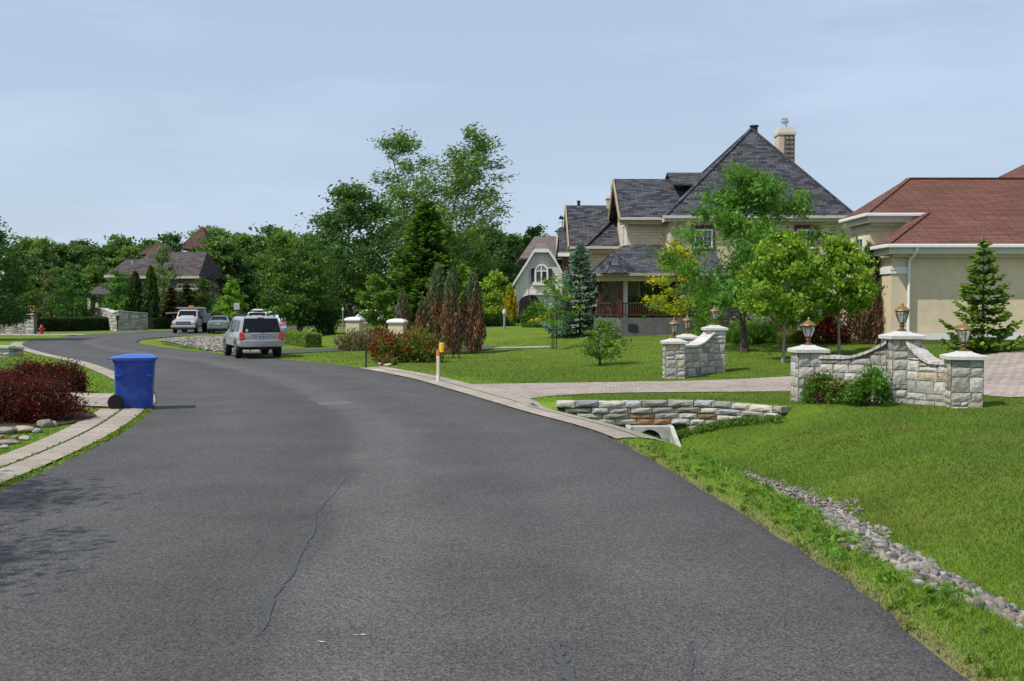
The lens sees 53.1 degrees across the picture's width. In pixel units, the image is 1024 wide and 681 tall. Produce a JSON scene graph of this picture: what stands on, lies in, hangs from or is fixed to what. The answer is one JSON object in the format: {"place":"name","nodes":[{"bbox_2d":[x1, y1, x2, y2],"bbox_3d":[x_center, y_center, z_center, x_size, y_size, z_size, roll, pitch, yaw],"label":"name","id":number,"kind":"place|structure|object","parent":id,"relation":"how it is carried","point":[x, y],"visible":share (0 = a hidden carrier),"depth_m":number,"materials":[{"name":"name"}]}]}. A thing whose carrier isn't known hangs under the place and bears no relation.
{"place":"outdoors","nodes":[
{"label":"outdoors","id":0,"kind":"place"},
{"bbox_2d":[43,393,113,405],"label":"driveway","id":1,"kind":"structure","parent":0,"point":[100,399],"depth_m":23.07,"materials":[{"name":"grey concrete"}]},
{"bbox_2d":[107,354,157,408],"bbox_3d":[-7.877,0.848,21.277,0.956,1.127,0.756,0,2,-15],"label":"wheeled bin","id":2,"kind":"object","parent":1,"relation":"on","point":[134,374],"visible":0.99,"depth_m":21.00,"materials":[{"name":"blue plastic"}]},
{"bbox_2d":[232,346,495,354],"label":"driveway","id":3,"kind":"structure","parent":0,"point":[318,350],"depth_m":48.40,"materials":[{"name":"concrete"}]},
{"bbox_2d":[0,325,969,680],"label":"road","id":4,"kind":"structure","parent":0,"point":[218,517],"depth_m":8.68,"materials":[{"name":"grey asphalt"}]},
{"bbox_2d":[166,306,210,332],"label":"dump truck","id":5,"kind":"object","parent":4,"relation":"on","point":[188,318],"visible":0.9,"depth_m":84.97,"materials":[{"name":"silver metal"}]},
{"bbox_2d":[207,315,231,332],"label":"saloon car","id":6,"kind":"object","parent":4,"relation":"on","point":[217,323],"visible":0.63,"depth_m":83.11,"materials":[{"name":"green paint"}]},
{"bbox_2d":[222,314,283,357],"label":"four wheel drive","id":7,"kind":"structure","parent":4,"relation":"on","point":[263,334],"depth_m":42.33,"materials":[{"name":"silver metal"}]},
{"bbox_2d":[242,318,280,331],"bbox_3d":[-10.348,-0.633,42.237,1.575,0.552,0.220,-1,2,-24],"label":"rear window","id":8,"kind":"structure","parent":7,"relation":"in","point":[252,324],"depth_m":42.23,"materials":[{"name":"black glass"}]},
{"bbox_2d":[0,319,1023,680],"bbox_3d":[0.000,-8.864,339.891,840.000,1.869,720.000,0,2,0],"label":"ground","id":9,"kind":"structure","parent":0,"point":[538,337],"depth_m":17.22,"materials":[{"name":"green plant"}]},
{"bbox_2d":[0,235,36,300],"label":"woodland tree","id":10,"kind":"object","parent":9,"relation":"on","point":[26,242],"visible":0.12,"depth_m":134.04,"materials":[{"name":"green plant"}]},
{"bbox_2d":[0,313,36,333],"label":"stone wall","id":11,"kind":"structure","parent":9,"relation":"on","point":[28,328],"depth_m":80.50,"materials":[{"name":"grey stone"}]},
{"bbox_2d":[1,257,44,316],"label":"woodland tree","id":12,"kind":"object","parent":9,"relation":"on","point":[32,262],"visible":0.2,"depth_m":122.20,"materials":[{"name":"green plant"}]},
{"bbox_2d":[0,355,48,385],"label":"shrub","id":13,"kind":"object","parent":9,"relation":"on","point":[29,367],"visible":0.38,"depth_m":24.87,"materials":[{"name":"red plant"}]},
{"bbox_2d":[0,216,52,335],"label":"broad tree","id":14,"kind":"object","parent":9,"relation":"on","point":[15,317],"visible":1,"depth_m":66.19,"materials":[{"name":"green plant"}]},
{"bbox_2d":[17,236,60,303],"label":"woodland tree","id":15,"kind":"object","parent":9,"relation":"on","point":[41,246],"visible":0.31,"depth_m":126.58,"materials":[{"name":"green plant"}]},
{"bbox_2d":[0,402,96,426],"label":"planting bed","id":16,"kind":"object","parent":9,"relation":"on","point":[16,423],"visible":0.18,"depth_m":18.35,"materials":[{"name":"brown soil"}]},
{"bbox_2d":[0,366,43,422],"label":"shrub","id":17,"kind":"object","parent":16,"relation":"on","point":[11,390],"visible":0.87,"depth_m":18.15,"materials":[{"name":"red plant"}]},
{"bbox_2d":[0,369,98,423],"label":"shrub","id":18,"kind":"object","parent":16,"relation":"on","point":[62,401],"visible":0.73,"depth_m":18.66,"materials":[{"name":"red plant"}]},
{"bbox_2d":[30,269,70,316],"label":"young tree","id":19,"kind":"object","parent":9,"relation":"on","point":[50,274],"visible":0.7,"depth_m":95.76,"materials":[{"name":"green plant"}]},
{"bbox_2d":[30,267,81,316],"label":"woodland tree","id":20,"kind":"object","parent":9,"relation":"on","point":[58,269],"visible":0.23,"depth_m":117.43,"materials":[{"name":"green plant"}]},
{"bbox_2d":[0,408,121,465],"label":"paver strip","id":21,"kind":"object","parent":9,"relation":"on","point":[72,431],"visible":0.98,"depth_m":16.15,"materials":[{"name":"beige concrete"}]},
{"bbox_2d":[47,242,80,274],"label":"woodland tree","id":22,"kind":"object","parent":9,"relation":"on","point":[60,251],"visible":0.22,"depth_m":128.90,"materials":[{"name":"green plant"}]},
{"bbox_2d":[37,358,96,392],"bbox_3d":[-10.961,0.834,24.986,1.451,0.951,1.344,1,2,37],"label":"shrub","id":23,"kind":"object","parent":9,"relation":"on","point":[77,376],"visible":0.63,"depth_m":24.85,"materials":[{"name":"red plant"}]},
{"bbox_2d":[0,408,143,482],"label":"paver strip","id":24,"kind":"object","parent":9,"relation":"on","point":[122,417],"visible":0.99,"depth_m":15.25,"materials":[{"name":"beige concrete"}]},
{"bbox_2d":[42,266,103,316],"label":"maple tree","id":25,"kind":"object","parent":9,"relation":"on","point":[75,287],"visible":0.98,"depth_m":94.42,"materials":[{"name":"green plant"}]},
{"bbox_2d":[37,316,108,331],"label":"hedge","id":26,"kind":"object","parent":9,"relation":"on","point":[66,323],"visible":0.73,"depth_m":89.08,"materials":[{"name":"green plant"}]},
{"bbox_2d":[55,243,94,271],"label":"woodland tree","id":27,"kind":"object","parent":9,"relation":"on","point":[81,258],"visible":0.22,"depth_m":129.89,"materials":[{"name":"green plant"}]},
{"bbox_2d":[0,403,155,489],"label":"weeds","id":28,"kind":"object","parent":9,"relation":"on","point":[104,439],"visible":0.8,"depth_m":15.36,"materials":[{"name":"green plant"}]},
{"bbox_2d":[11,342,155,403],"bbox_3d":[-18.535,0.739,41.798,1.668,0.030,45.804,-1,2,-29],"label":"paver strip","id":29,"kind":"object","parent":9,"relation":"on","point":[103,370],"visible":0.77,"depth_m":38.08,"materials":[{"name":"grey concrete"}]},
{"bbox_2d":[76,264,110,316],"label":"woodland tree","id":30,"kind":"object","parent":9,"relation":"on","point":[91,270],"visible":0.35,"depth_m":116.50,"materials":[{"name":"green plant"}]},
{"bbox_2d":[81,243,121,283],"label":"woodland tree","id":31,"kind":"object","parent":9,"relation":"on","point":[105,252],"visible":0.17,"depth_m":127.43,"materials":[{"name":"green plant"}]},
{"bbox_2d":[89,231,136,264],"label":"woodland tree","id":32,"kind":"object","parent":9,"relation":"on","point":[119,241],"visible":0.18,"depth_m":132.83,"materials":[{"name":"green plant"}]},
{"bbox_2d":[90,267,136,310],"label":"bushy tree","id":33,"kind":"object","parent":9,"relation":"on","point":[118,283],"visible":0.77,"depth_m":100.30,"materials":[{"name":"green plant"}]},
{"bbox_2d":[98,244,142,298],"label":"woodland tree","id":34,"kind":"object","parent":9,"relation":"on","point":[129,252],"visible":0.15,"depth_m":118.37,"materials":[{"name":"green plant"}]},
{"bbox_2d":[94,307,147,330],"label":"stone wall","id":35,"kind":"structure","parent":9,"relation":"on","point":[132,321],"depth_m":92.66,"materials":[{"name":"grey stone"}]},
{"bbox_2d":[126,270,143,311],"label":"columnar tree","id":36,"kind":"object","parent":9,"relation":"on","point":[135,291],"visible":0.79,"depth_m":99.53,"materials":[{"name":"green plant"}]},
{"bbox_2d":[140,264,160,317],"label":"columnar tree","id":37,"kind":"object","parent":9,"relation":"on","point":[150,298],"visible":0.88,"depth_m":98.55,"materials":[{"name":"green plant"}]},
{"bbox_2d":[86,243,223,315],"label":"house","id":38,"kind":"structure","parent":9,"relation":"on","point":[195,265],"depth_m":110.55,"materials":[{"name":"brick"}]},
{"bbox_2d":[148,317,174,328],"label":"hedge","id":39,"kind":"object","parent":9,"relation":"on","point":[159,323],"visible":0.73,"depth_m":98.59,"materials":[{"name":"green plant"}]},
{"bbox_2d":[141,244,187,314],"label":"birch tree","id":40,"kind":"object","parent":9,"relation":"on","point":[165,278],"visible":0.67,"depth_m":102.54,"materials":[{"name":"green plant"}]},
{"bbox_2d":[159,283,180,323],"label":"pine tree","id":41,"kind":"object","parent":9,"relation":"on","point":[171,302],"visible":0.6,"depth_m":100.56,"materials":[{"name":"green plant"}]},
{"bbox_2d":[155,231,190,251],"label":"woodland tree","id":42,"kind":"object","parent":9,"relation":"on","point":[171,240],"visible":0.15,"depth_m":119.27,"materials":[{"name":"green plant"}]},
{"bbox_2d":[138,226,225,256],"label":"house","id":43,"kind":"structure","parent":9,"relation":"on","point":[192,241],"depth_m":123.31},
{"bbox_2d":[178,281,196,308],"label":"pine tree","id":44,"kind":"object","parent":9,"relation":"on","point":[188,294],"visible":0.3,"depth_m":102.59,"materials":[{"name":"green plant"}]},
{"bbox_2d":[191,276,221,322],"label":"young tree","id":45,"kind":"object","parent":9,"relation":"on","point":[203,283],"visible":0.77,"depth_m":103.60,"materials":[{"name":"green plant"}]},
{"bbox_2d":[157,336,269,351],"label":"gravel","id":46,"kind":"structure","parent":9,"relation":"on","point":[208,343],"depth_m":54.79,"materials":[{"name":"grey gravel"}]},
{"bbox_2d":[190,232,271,312],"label":"woodland tree","id":47,"kind":"object","parent":9,"relation":"on","point":[214,247],"visible":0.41,"depth_m":118.87,"materials":[{"name":"green plant"}]},
{"bbox_2d":[211,280,252,319],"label":"young tree","id":48,"kind":"object","parent":9,"relation":"on","point":[225,301],"visible":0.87,"depth_m":99.66,"materials":[{"name":"green plant"}]},
{"bbox_2d":[217,245,256,315],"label":"woodland tree","id":49,"kind":"object","parent":9,"relation":"on","point":[248,287],"visible":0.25,"depth_m":119.63,"materials":[{"name":"green plant"}]},
{"bbox_2d":[225,253,270,315],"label":"woodland tree","id":50,"kind":"object","parent":9,"relation":"on","point":[245,269],"visible":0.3,"depth_m":121.32,"materials":[{"name":"green plant"}]},
{"bbox_2d":[232,232,264,284],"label":"woodland tree","id":51,"kind":"object","parent":9,"relation":"on","point":[247,240],"visible":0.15,"depth_m":131.33,"materials":[{"name":"green plant"}]},
{"bbox_2d":[251,252,291,311],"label":"woodland tree","id":52,"kind":"object","parent":9,"relation":"on","point":[263,262],"visible":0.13,"depth_m":125.46,"materials":[{"name":"green plant"}]},
{"bbox_2d":[259,230,290,279],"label":"woodland tree","id":53,"kind":"object","parent":9,"relation":"on","point":[280,239],"visible":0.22,"depth_m":131.17,"materials":[{"name":"green plant"}]},
{"bbox_2d":[252,240,350,330],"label":"round tree","id":54,"kind":"object","parent":9,"relation":"on","point":[298,309],"visible":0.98,"depth_m":67.29,"materials":[{"name":"green plant"}]},
{"bbox_2d":[282,329,322,347],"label":"hedge","id":55,"kind":"object","parent":9,"relation":"on","point":[305,339],"visible":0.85,"depth_m":54.15,"materials":[{"name":"green plant"}]},
{"bbox_2d":[312,297,338,334],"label":"shrub","id":56,"kind":"object","parent":9,"relation":"on","point":[330,329],"visible":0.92,"depth_m":68.23,"materials":[{"name":"green plant"}]},
{"bbox_2d":[327,326,375,350],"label":"shrub","id":57,"kind":"object","parent":9,"relation":"on","point":[351,342],"visible":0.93,"depth_m":49.63,"materials":[{"name":"green plant"}]},
{"bbox_2d":[293,177,415,316],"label":"tall tree","id":58,"kind":"object","parent":9,"relation":"on","point":[348,213],"visible":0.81,"depth_m":72.74,"materials":[{"name":"green plant"}]},
{"bbox_2d":[351,271,395,328],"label":"young tree","id":59,"kind":"object","parent":9,"relation":"on","point":[373,315],"visible":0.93,"depth_m":65.65,"materials":[{"name":"green plant"}]},
{"bbox_2d":[364,329,402,362],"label":"shrub","id":60,"kind":"object","parent":9,"relation":"on","point":[380,347],"visible":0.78,"depth_m":38.68,"materials":[{"name":"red plant"}]},
{"bbox_2d":[386,305,408,335],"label":"gate pillar","id":61,"kind":"structure","parent":9,"relation":"on","point":[398,324],"depth_m":45.18,"materials":[{"name":"beige paint"}]},
{"bbox_2d":[395,288,411,333],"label":"juniper","id":62,"kind":"object","parent":9,"relation":"on","point":[403,304],"visible":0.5,"depth_m":49.84,"materials":[{"name":"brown plant"}]},
{"bbox_2d":[376,321,449,363],"bbox_3d":[-3.838,0.037,39.445,2.941,1.681,2.570,0,2,0],"label":"shrub","id":63,"kind":"object","parent":9,"relation":"on","point":[412,348],"visible":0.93,"depth_m":38.83,"materials":[{"name":"green plant"}]},
{"bbox_2d":[414,296,434,340],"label":"juniper","id":64,"kind":"object","parent":9,"relation":"on","point":[423,315],"visible":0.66,"depth_m":41.82,"materials":[{"name":"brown plant"}]},
{"bbox_2d":[382,193,470,321],"bbox_3d":[-5.265,-5.116,66.008,6.227,8.753,5.762,-1,2,-25],"label":"larch tree","id":65,"kind":"object","parent":9,"relation":"on","point":[417,264],"visible":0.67,"depth_m":64.98,"materials":[{"name":"green plant"}]},
{"bbox_2d":[361,125,491,274],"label":"windblown tree","id":66,"kind":"object","parent":9,"relation":"on","point":[396,144],"visible":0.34,"depth_m":92.41,"materials":[{"name":"green plant"}]},
{"bbox_2d":[425,262,454,349],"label":"juniper","id":67,"kind":"object","parent":9,"relation":"on","point":[436,285],"visible":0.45,"depth_m":45.86,"materials":[{"name":"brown plant"}]},
{"bbox_2d":[439,265,465,353],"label":"juniper","id":68,"kind":"object","parent":9,"relation":"on","point":[452,303],"visible":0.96,"depth_m":45.24,"materials":[{"name":"brown plant"}]},
{"bbox_2d":[389,122,519,289],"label":"windblown tree","id":69,"kind":"object","parent":9,"relation":"on","point":[460,178],"visible":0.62,"depth_m":90.83,"materials":[{"name":"green plant"}]},
{"bbox_2d":[460,271,486,353],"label":"juniper","id":70,"kind":"object","parent":9,"relation":"on","point":[473,336],"visible":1,"depth_m":45.31,"materials":[{"name":"brown plant"}]},
{"bbox_2d":[473,224,511,307],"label":"woodland tree","id":71,"kind":"object","parent":9,"relation":"on","point":[492,235],"visible":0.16,"depth_m":112.56,"materials":[{"name":"green plant"}]},
{"bbox_2d":[479,269,518,316],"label":"young tree","id":72,"kind":"object","parent":9,"relation":"on","point":[497,276],"visible":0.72,"depth_m":77.45,"materials":[{"name":"green plant"}]},
{"bbox_2d":[364,367,636,437],"bbox_3d":[-1.407,1.243,26.111,0.805,0.030,20.464,-1,2,-20],"label":"paver strip","id":73,"kind":"object","parent":9,"relation":"on","point":[612,432],"visible":0.99,"depth_m":21.86,"materials":[{"name":"beige concrete"}]},
{"bbox_2d":[493,233,523,285],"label":"woodland tree","id":74,"kind":"object","parent":9,"relation":"on","point":[505,251],"visible":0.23,"depth_m":110.22,"materials":[{"name":"green plant"}]},
{"bbox_2d":[504,282,517,321],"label":"shrub","id":75,"kind":"object","parent":9,"relation":"on","point":[510,304],"visible":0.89,"depth_m":75.71,"materials":[{"name":"yellow plant"}]},
{"bbox_2d":[377,366,662,440],"bbox_3d":[-0.993,1.274,26.239,0.837,0.107,20.559,-1,2,-20],"label":"paver strip","id":76,"kind":"object","parent":9,"relation":"on","point":[502,394],"visible":0.98,"depth_m":23.77,"materials":[{"name":"beige concrete"}]},
{"bbox_2d":[502,224,547,290],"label":"birch tree","id":77,"kind":"object","parent":9,"relation":"on","point":[532,232],"visible":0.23,"depth_m":95.72,"materials":[{"name":"green plant"}]},
{"bbox_2d":[513,236,561,321],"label":"carriage house","id":78,"kind":"structure","parent":9,"relation":"on","point":[538,259],"depth_m":80.20,"materials":[{"name":"beige"}]},
{"bbox_2d":[535,274,583,348],"bbox_3d":[2.106,-1.287,45.753,2.232,3.357,2.190,0,2,0],"label":"young tree","id":79,"kind":"object","parent":9,"relation":"on","point":[552,288],"visible":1,"depth_m":45.69,"materials":[{"name":"green plant"}]},
{"bbox_2d":[541,240,612,336],"bbox_3d":[3.578,-2.568,52.250,4.266,5.173,4.164,0,2,0],"label":"blue spruce","id":80,"kind":"object","parent":9,"relation":"on","point":[589,312],"visible":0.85,"depth_m":51.77,"materials":[{"name":"green plant"}]},
{"bbox_2d":[576,316,634,364],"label":"young tree","id":81,"kind":"object","parent":9,"relation":"on","point":[592,348],"visible":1,"depth_m":36.48,"materials":[{"name":"green plant"}]},
{"bbox_2d":[625,425,680,446],"bbox_3d":[2.961,2.211,22.372,1.280,0.780,2.450,0,2,0],"label":"culvert pipe","id":82,"kind":"object","parent":9,"relation":"on","point":[666,432],"visible":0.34,"depth_m":21.99,"materials":[{"name":"concrete"}]},
{"bbox_2d":[628,282,678,317],"bbox_3d":[7.159,-2.039,50.767,3.355,3.609,2.442,0,2,0],"label":"shrub","id":83,"kind":"object","parent":9,"relation":"on","point":[650,293],"visible":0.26,"depth_m":50.69,"materials":[{"name":"green plant"}]},
{"bbox_2d":[640,239,704,335],"bbox_3d":[7.436,-2.306,46.162,3.138,4.587,4.225,1,2,32],"label":"golden tree","id":84,"kind":"object","parent":9,"relation":"on","point":[677,309],"visible":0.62,"depth_m":45.65,"materials":[{"name":"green plant"}]},
{"bbox_2d":[556,399,792,429],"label":"retaining wall","id":85,"kind":"structure","parent":9,"relation":"on","point":[691,414],"depth_m":22.21,"materials":[{"name":"stone"}]},
{"bbox_2d":[660,325,727,378],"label":"stone gate wall","id":86,"kind":"structure","parent":9,"relation":"on","point":[690,355],"depth_m":31.03,"materials":[{"name":"grey stone"}]},
{"bbox_2d":[555,118,853,336],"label":"house","id":87,"kind":"structure","parent":9,"relation":"on","point":[621,224],"depth_m":53.29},
{"bbox_2d":[691,225,714,250],"bbox_3d":[9.759,-5.237,52.210,1.202,1.297,0.092,0,2,0],"label":"window","id":88,"kind":"structure","parent":87,"relation":"in","point":[710,229],"depth_m":52.20,"materials":[{"name":"white glass"}]},
{"bbox_2d":[681,305,731,335],"bbox_3d":[8.662,-1.095,45.242,1.938,2.262,1.880,-1,2,-22],"label":"shrub","id":89,"kind":"object","parent":9,"relation":"on","point":[700,318],"visible":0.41,"depth_m":45.14,"materials":[{"name":"green plant"}]},
{"bbox_2d":[654,414,787,440],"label":"weeds","id":90,"kind":"object","parent":9,"relation":"on","point":[738,421],"visible":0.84,"depth_m":21.68,"materials":[{"name":"green plant"}]},
{"bbox_2d":[640,155,857,351],"bbox_3d":[8.854,-3.321,38.853,6.466,7.443,6.873,-1,2,-28],"label":"ash tree","id":91,"kind":"object","parent":9,"relation":"on","point":[731,218],"visible":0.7,"depth_m":37.98,"materials":[{"name":"green plant"}]},
{"bbox_2d":[735,317,780,344],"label":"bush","id":92,"kind":"object","parent":9,"relation":"on","point":[755,330],"visible":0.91,"depth_m":41.06,"materials":[{"name":"green plant"}]},
{"bbox_2d":[732,225,850,362],"bbox_3d":[9.126,-1.517,33.364,3.605,4.487,3.617,0,2,0],"label":"maple tree","id":93,"kind":"object","parent":9,"relation":"on","point":[787,306],"visible":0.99,"depth_m":33.02,"materials":[{"name":"green plant"}]},
{"bbox_2d":[797,368,842,403],"bbox_3d":[6.537,0.969,21.598,1.088,0.806,0.827,0,2,8],"label":"shrub","id":94,"kind":"object","parent":9,"relation":"on","point":[816,387],"visible":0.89,"depth_m":21.43,"materials":[{"name":"green plant"}]},
{"bbox_2d":[622,440,1023,679],"bbox_3d":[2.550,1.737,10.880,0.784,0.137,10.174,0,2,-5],"label":"weeds","id":95,"kind":"object","parent":9,"relation":"on","point":[945,612],"visible":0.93,"depth_m":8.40,"materials":[{"name":"green plant"}]},
{"bbox_2d":[792,309,854,343],"bbox_3d":[11.971,-0.609,39.321,2.415,1.586,2.006,0,2,0],"label":"shrub","id":96,"kind":"object","parent":9,"relation":"on","point":[826,332],"visible":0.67,"depth_m":38.97,"materials":[{"name":"red plant"}]},
{"bbox_2d":[789,234,887,354],"bbox_3d":[10.898,-1.533,34.097,3.224,4.115,2.711,0,2,0],"label":"maple tree","id":97,"kind":"object","parent":9,"relation":"on","point":[858,292],"visible":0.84,"depth_m":33.63,"materials":[{"name":"green plant"}]},
{"bbox_2d":[820,374,868,405],"bbox_3d":[6.917,1.025,21.374,1.057,0.672,0.761,0,2,0],"label":"shrub","id":98,"kind":"object","parent":9,"relation":"on","point":[842,395],"visible":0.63,"depth_m":21.24,"materials":[{"name":"green plant"}]},
{"bbox_2d":[842,240,885,343],"bbox_3d":[13.160,-1.729,37.696,1.816,3.955,1.814,0,2,0],"label":"juniper","id":99,"kind":"object","parent":9,"relation":"on","point":[865,332],"visible":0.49,"depth_m":37.46,"materials":[{"name":"brown plant"}]},
{"bbox_2d":[843,361,896,406],"bbox_3d":[7.384,0.880,21.008,1.160,0.950,0.760,0,2,0],"label":"shrub","id":100,"kind":"object","parent":9,"relation":"on","point":[870,381],"visible":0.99,"depth_m":20.95,"materials":[{"name":"green plant"}]},
{"bbox_2d":[787,331,988,407],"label":"stone gate wall","id":101,"kind":"structure","parent":9,"relation":"on","point":[918,372],"depth_m":21.23,"materials":[{"name":"grey stone"}]},
{"bbox_2d":[955,320,973,350],"bbox_3d":[8.971,-0.101,20.326,0.356,0.625,0.356,0,2,-3],"label":"lantern","id":102,"kind":"object","parent":101,"relation":"on","point":[964,330],"visible":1,"depth_m":20.26,"materials":[{"name":"brown metal"}]},
{"bbox_2d":[835,165,1023,343],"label":"house","id":103,"kind":"structure","parent":9,"relation":"on","point":[924,235],"depth_m":36.77,"materials":[{"name":"beige"}]},
{"bbox_2d":[937,237,1023,353],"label":"spruce tree","id":104,"kind":"object","parent":9,"relation":"on","point":[981,341],"visible":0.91,"depth_m":31.35,"materials":[{"name":"green plant"}]},
{"bbox_2d":[0,0,1023,279],"label":"sky","id":105,"kind":"structure","parent":0,"point":[142,119],"materials":[{"name":"blue"}]},
{"bbox_2d":[455,351,1023,408],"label":"driveway","id":106,"kind":"structure","parent":0,"point":[1003,374],"depth_m":26.57,"materials":[{"name":"grey concrete"}]},
{"bbox_2d":[743,471,1023,629],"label":"gravel","id":107,"kind":"structure","parent":0,"point":[914,561],"depth_m":8.85,"materials":[{"name":"grey gravel"}]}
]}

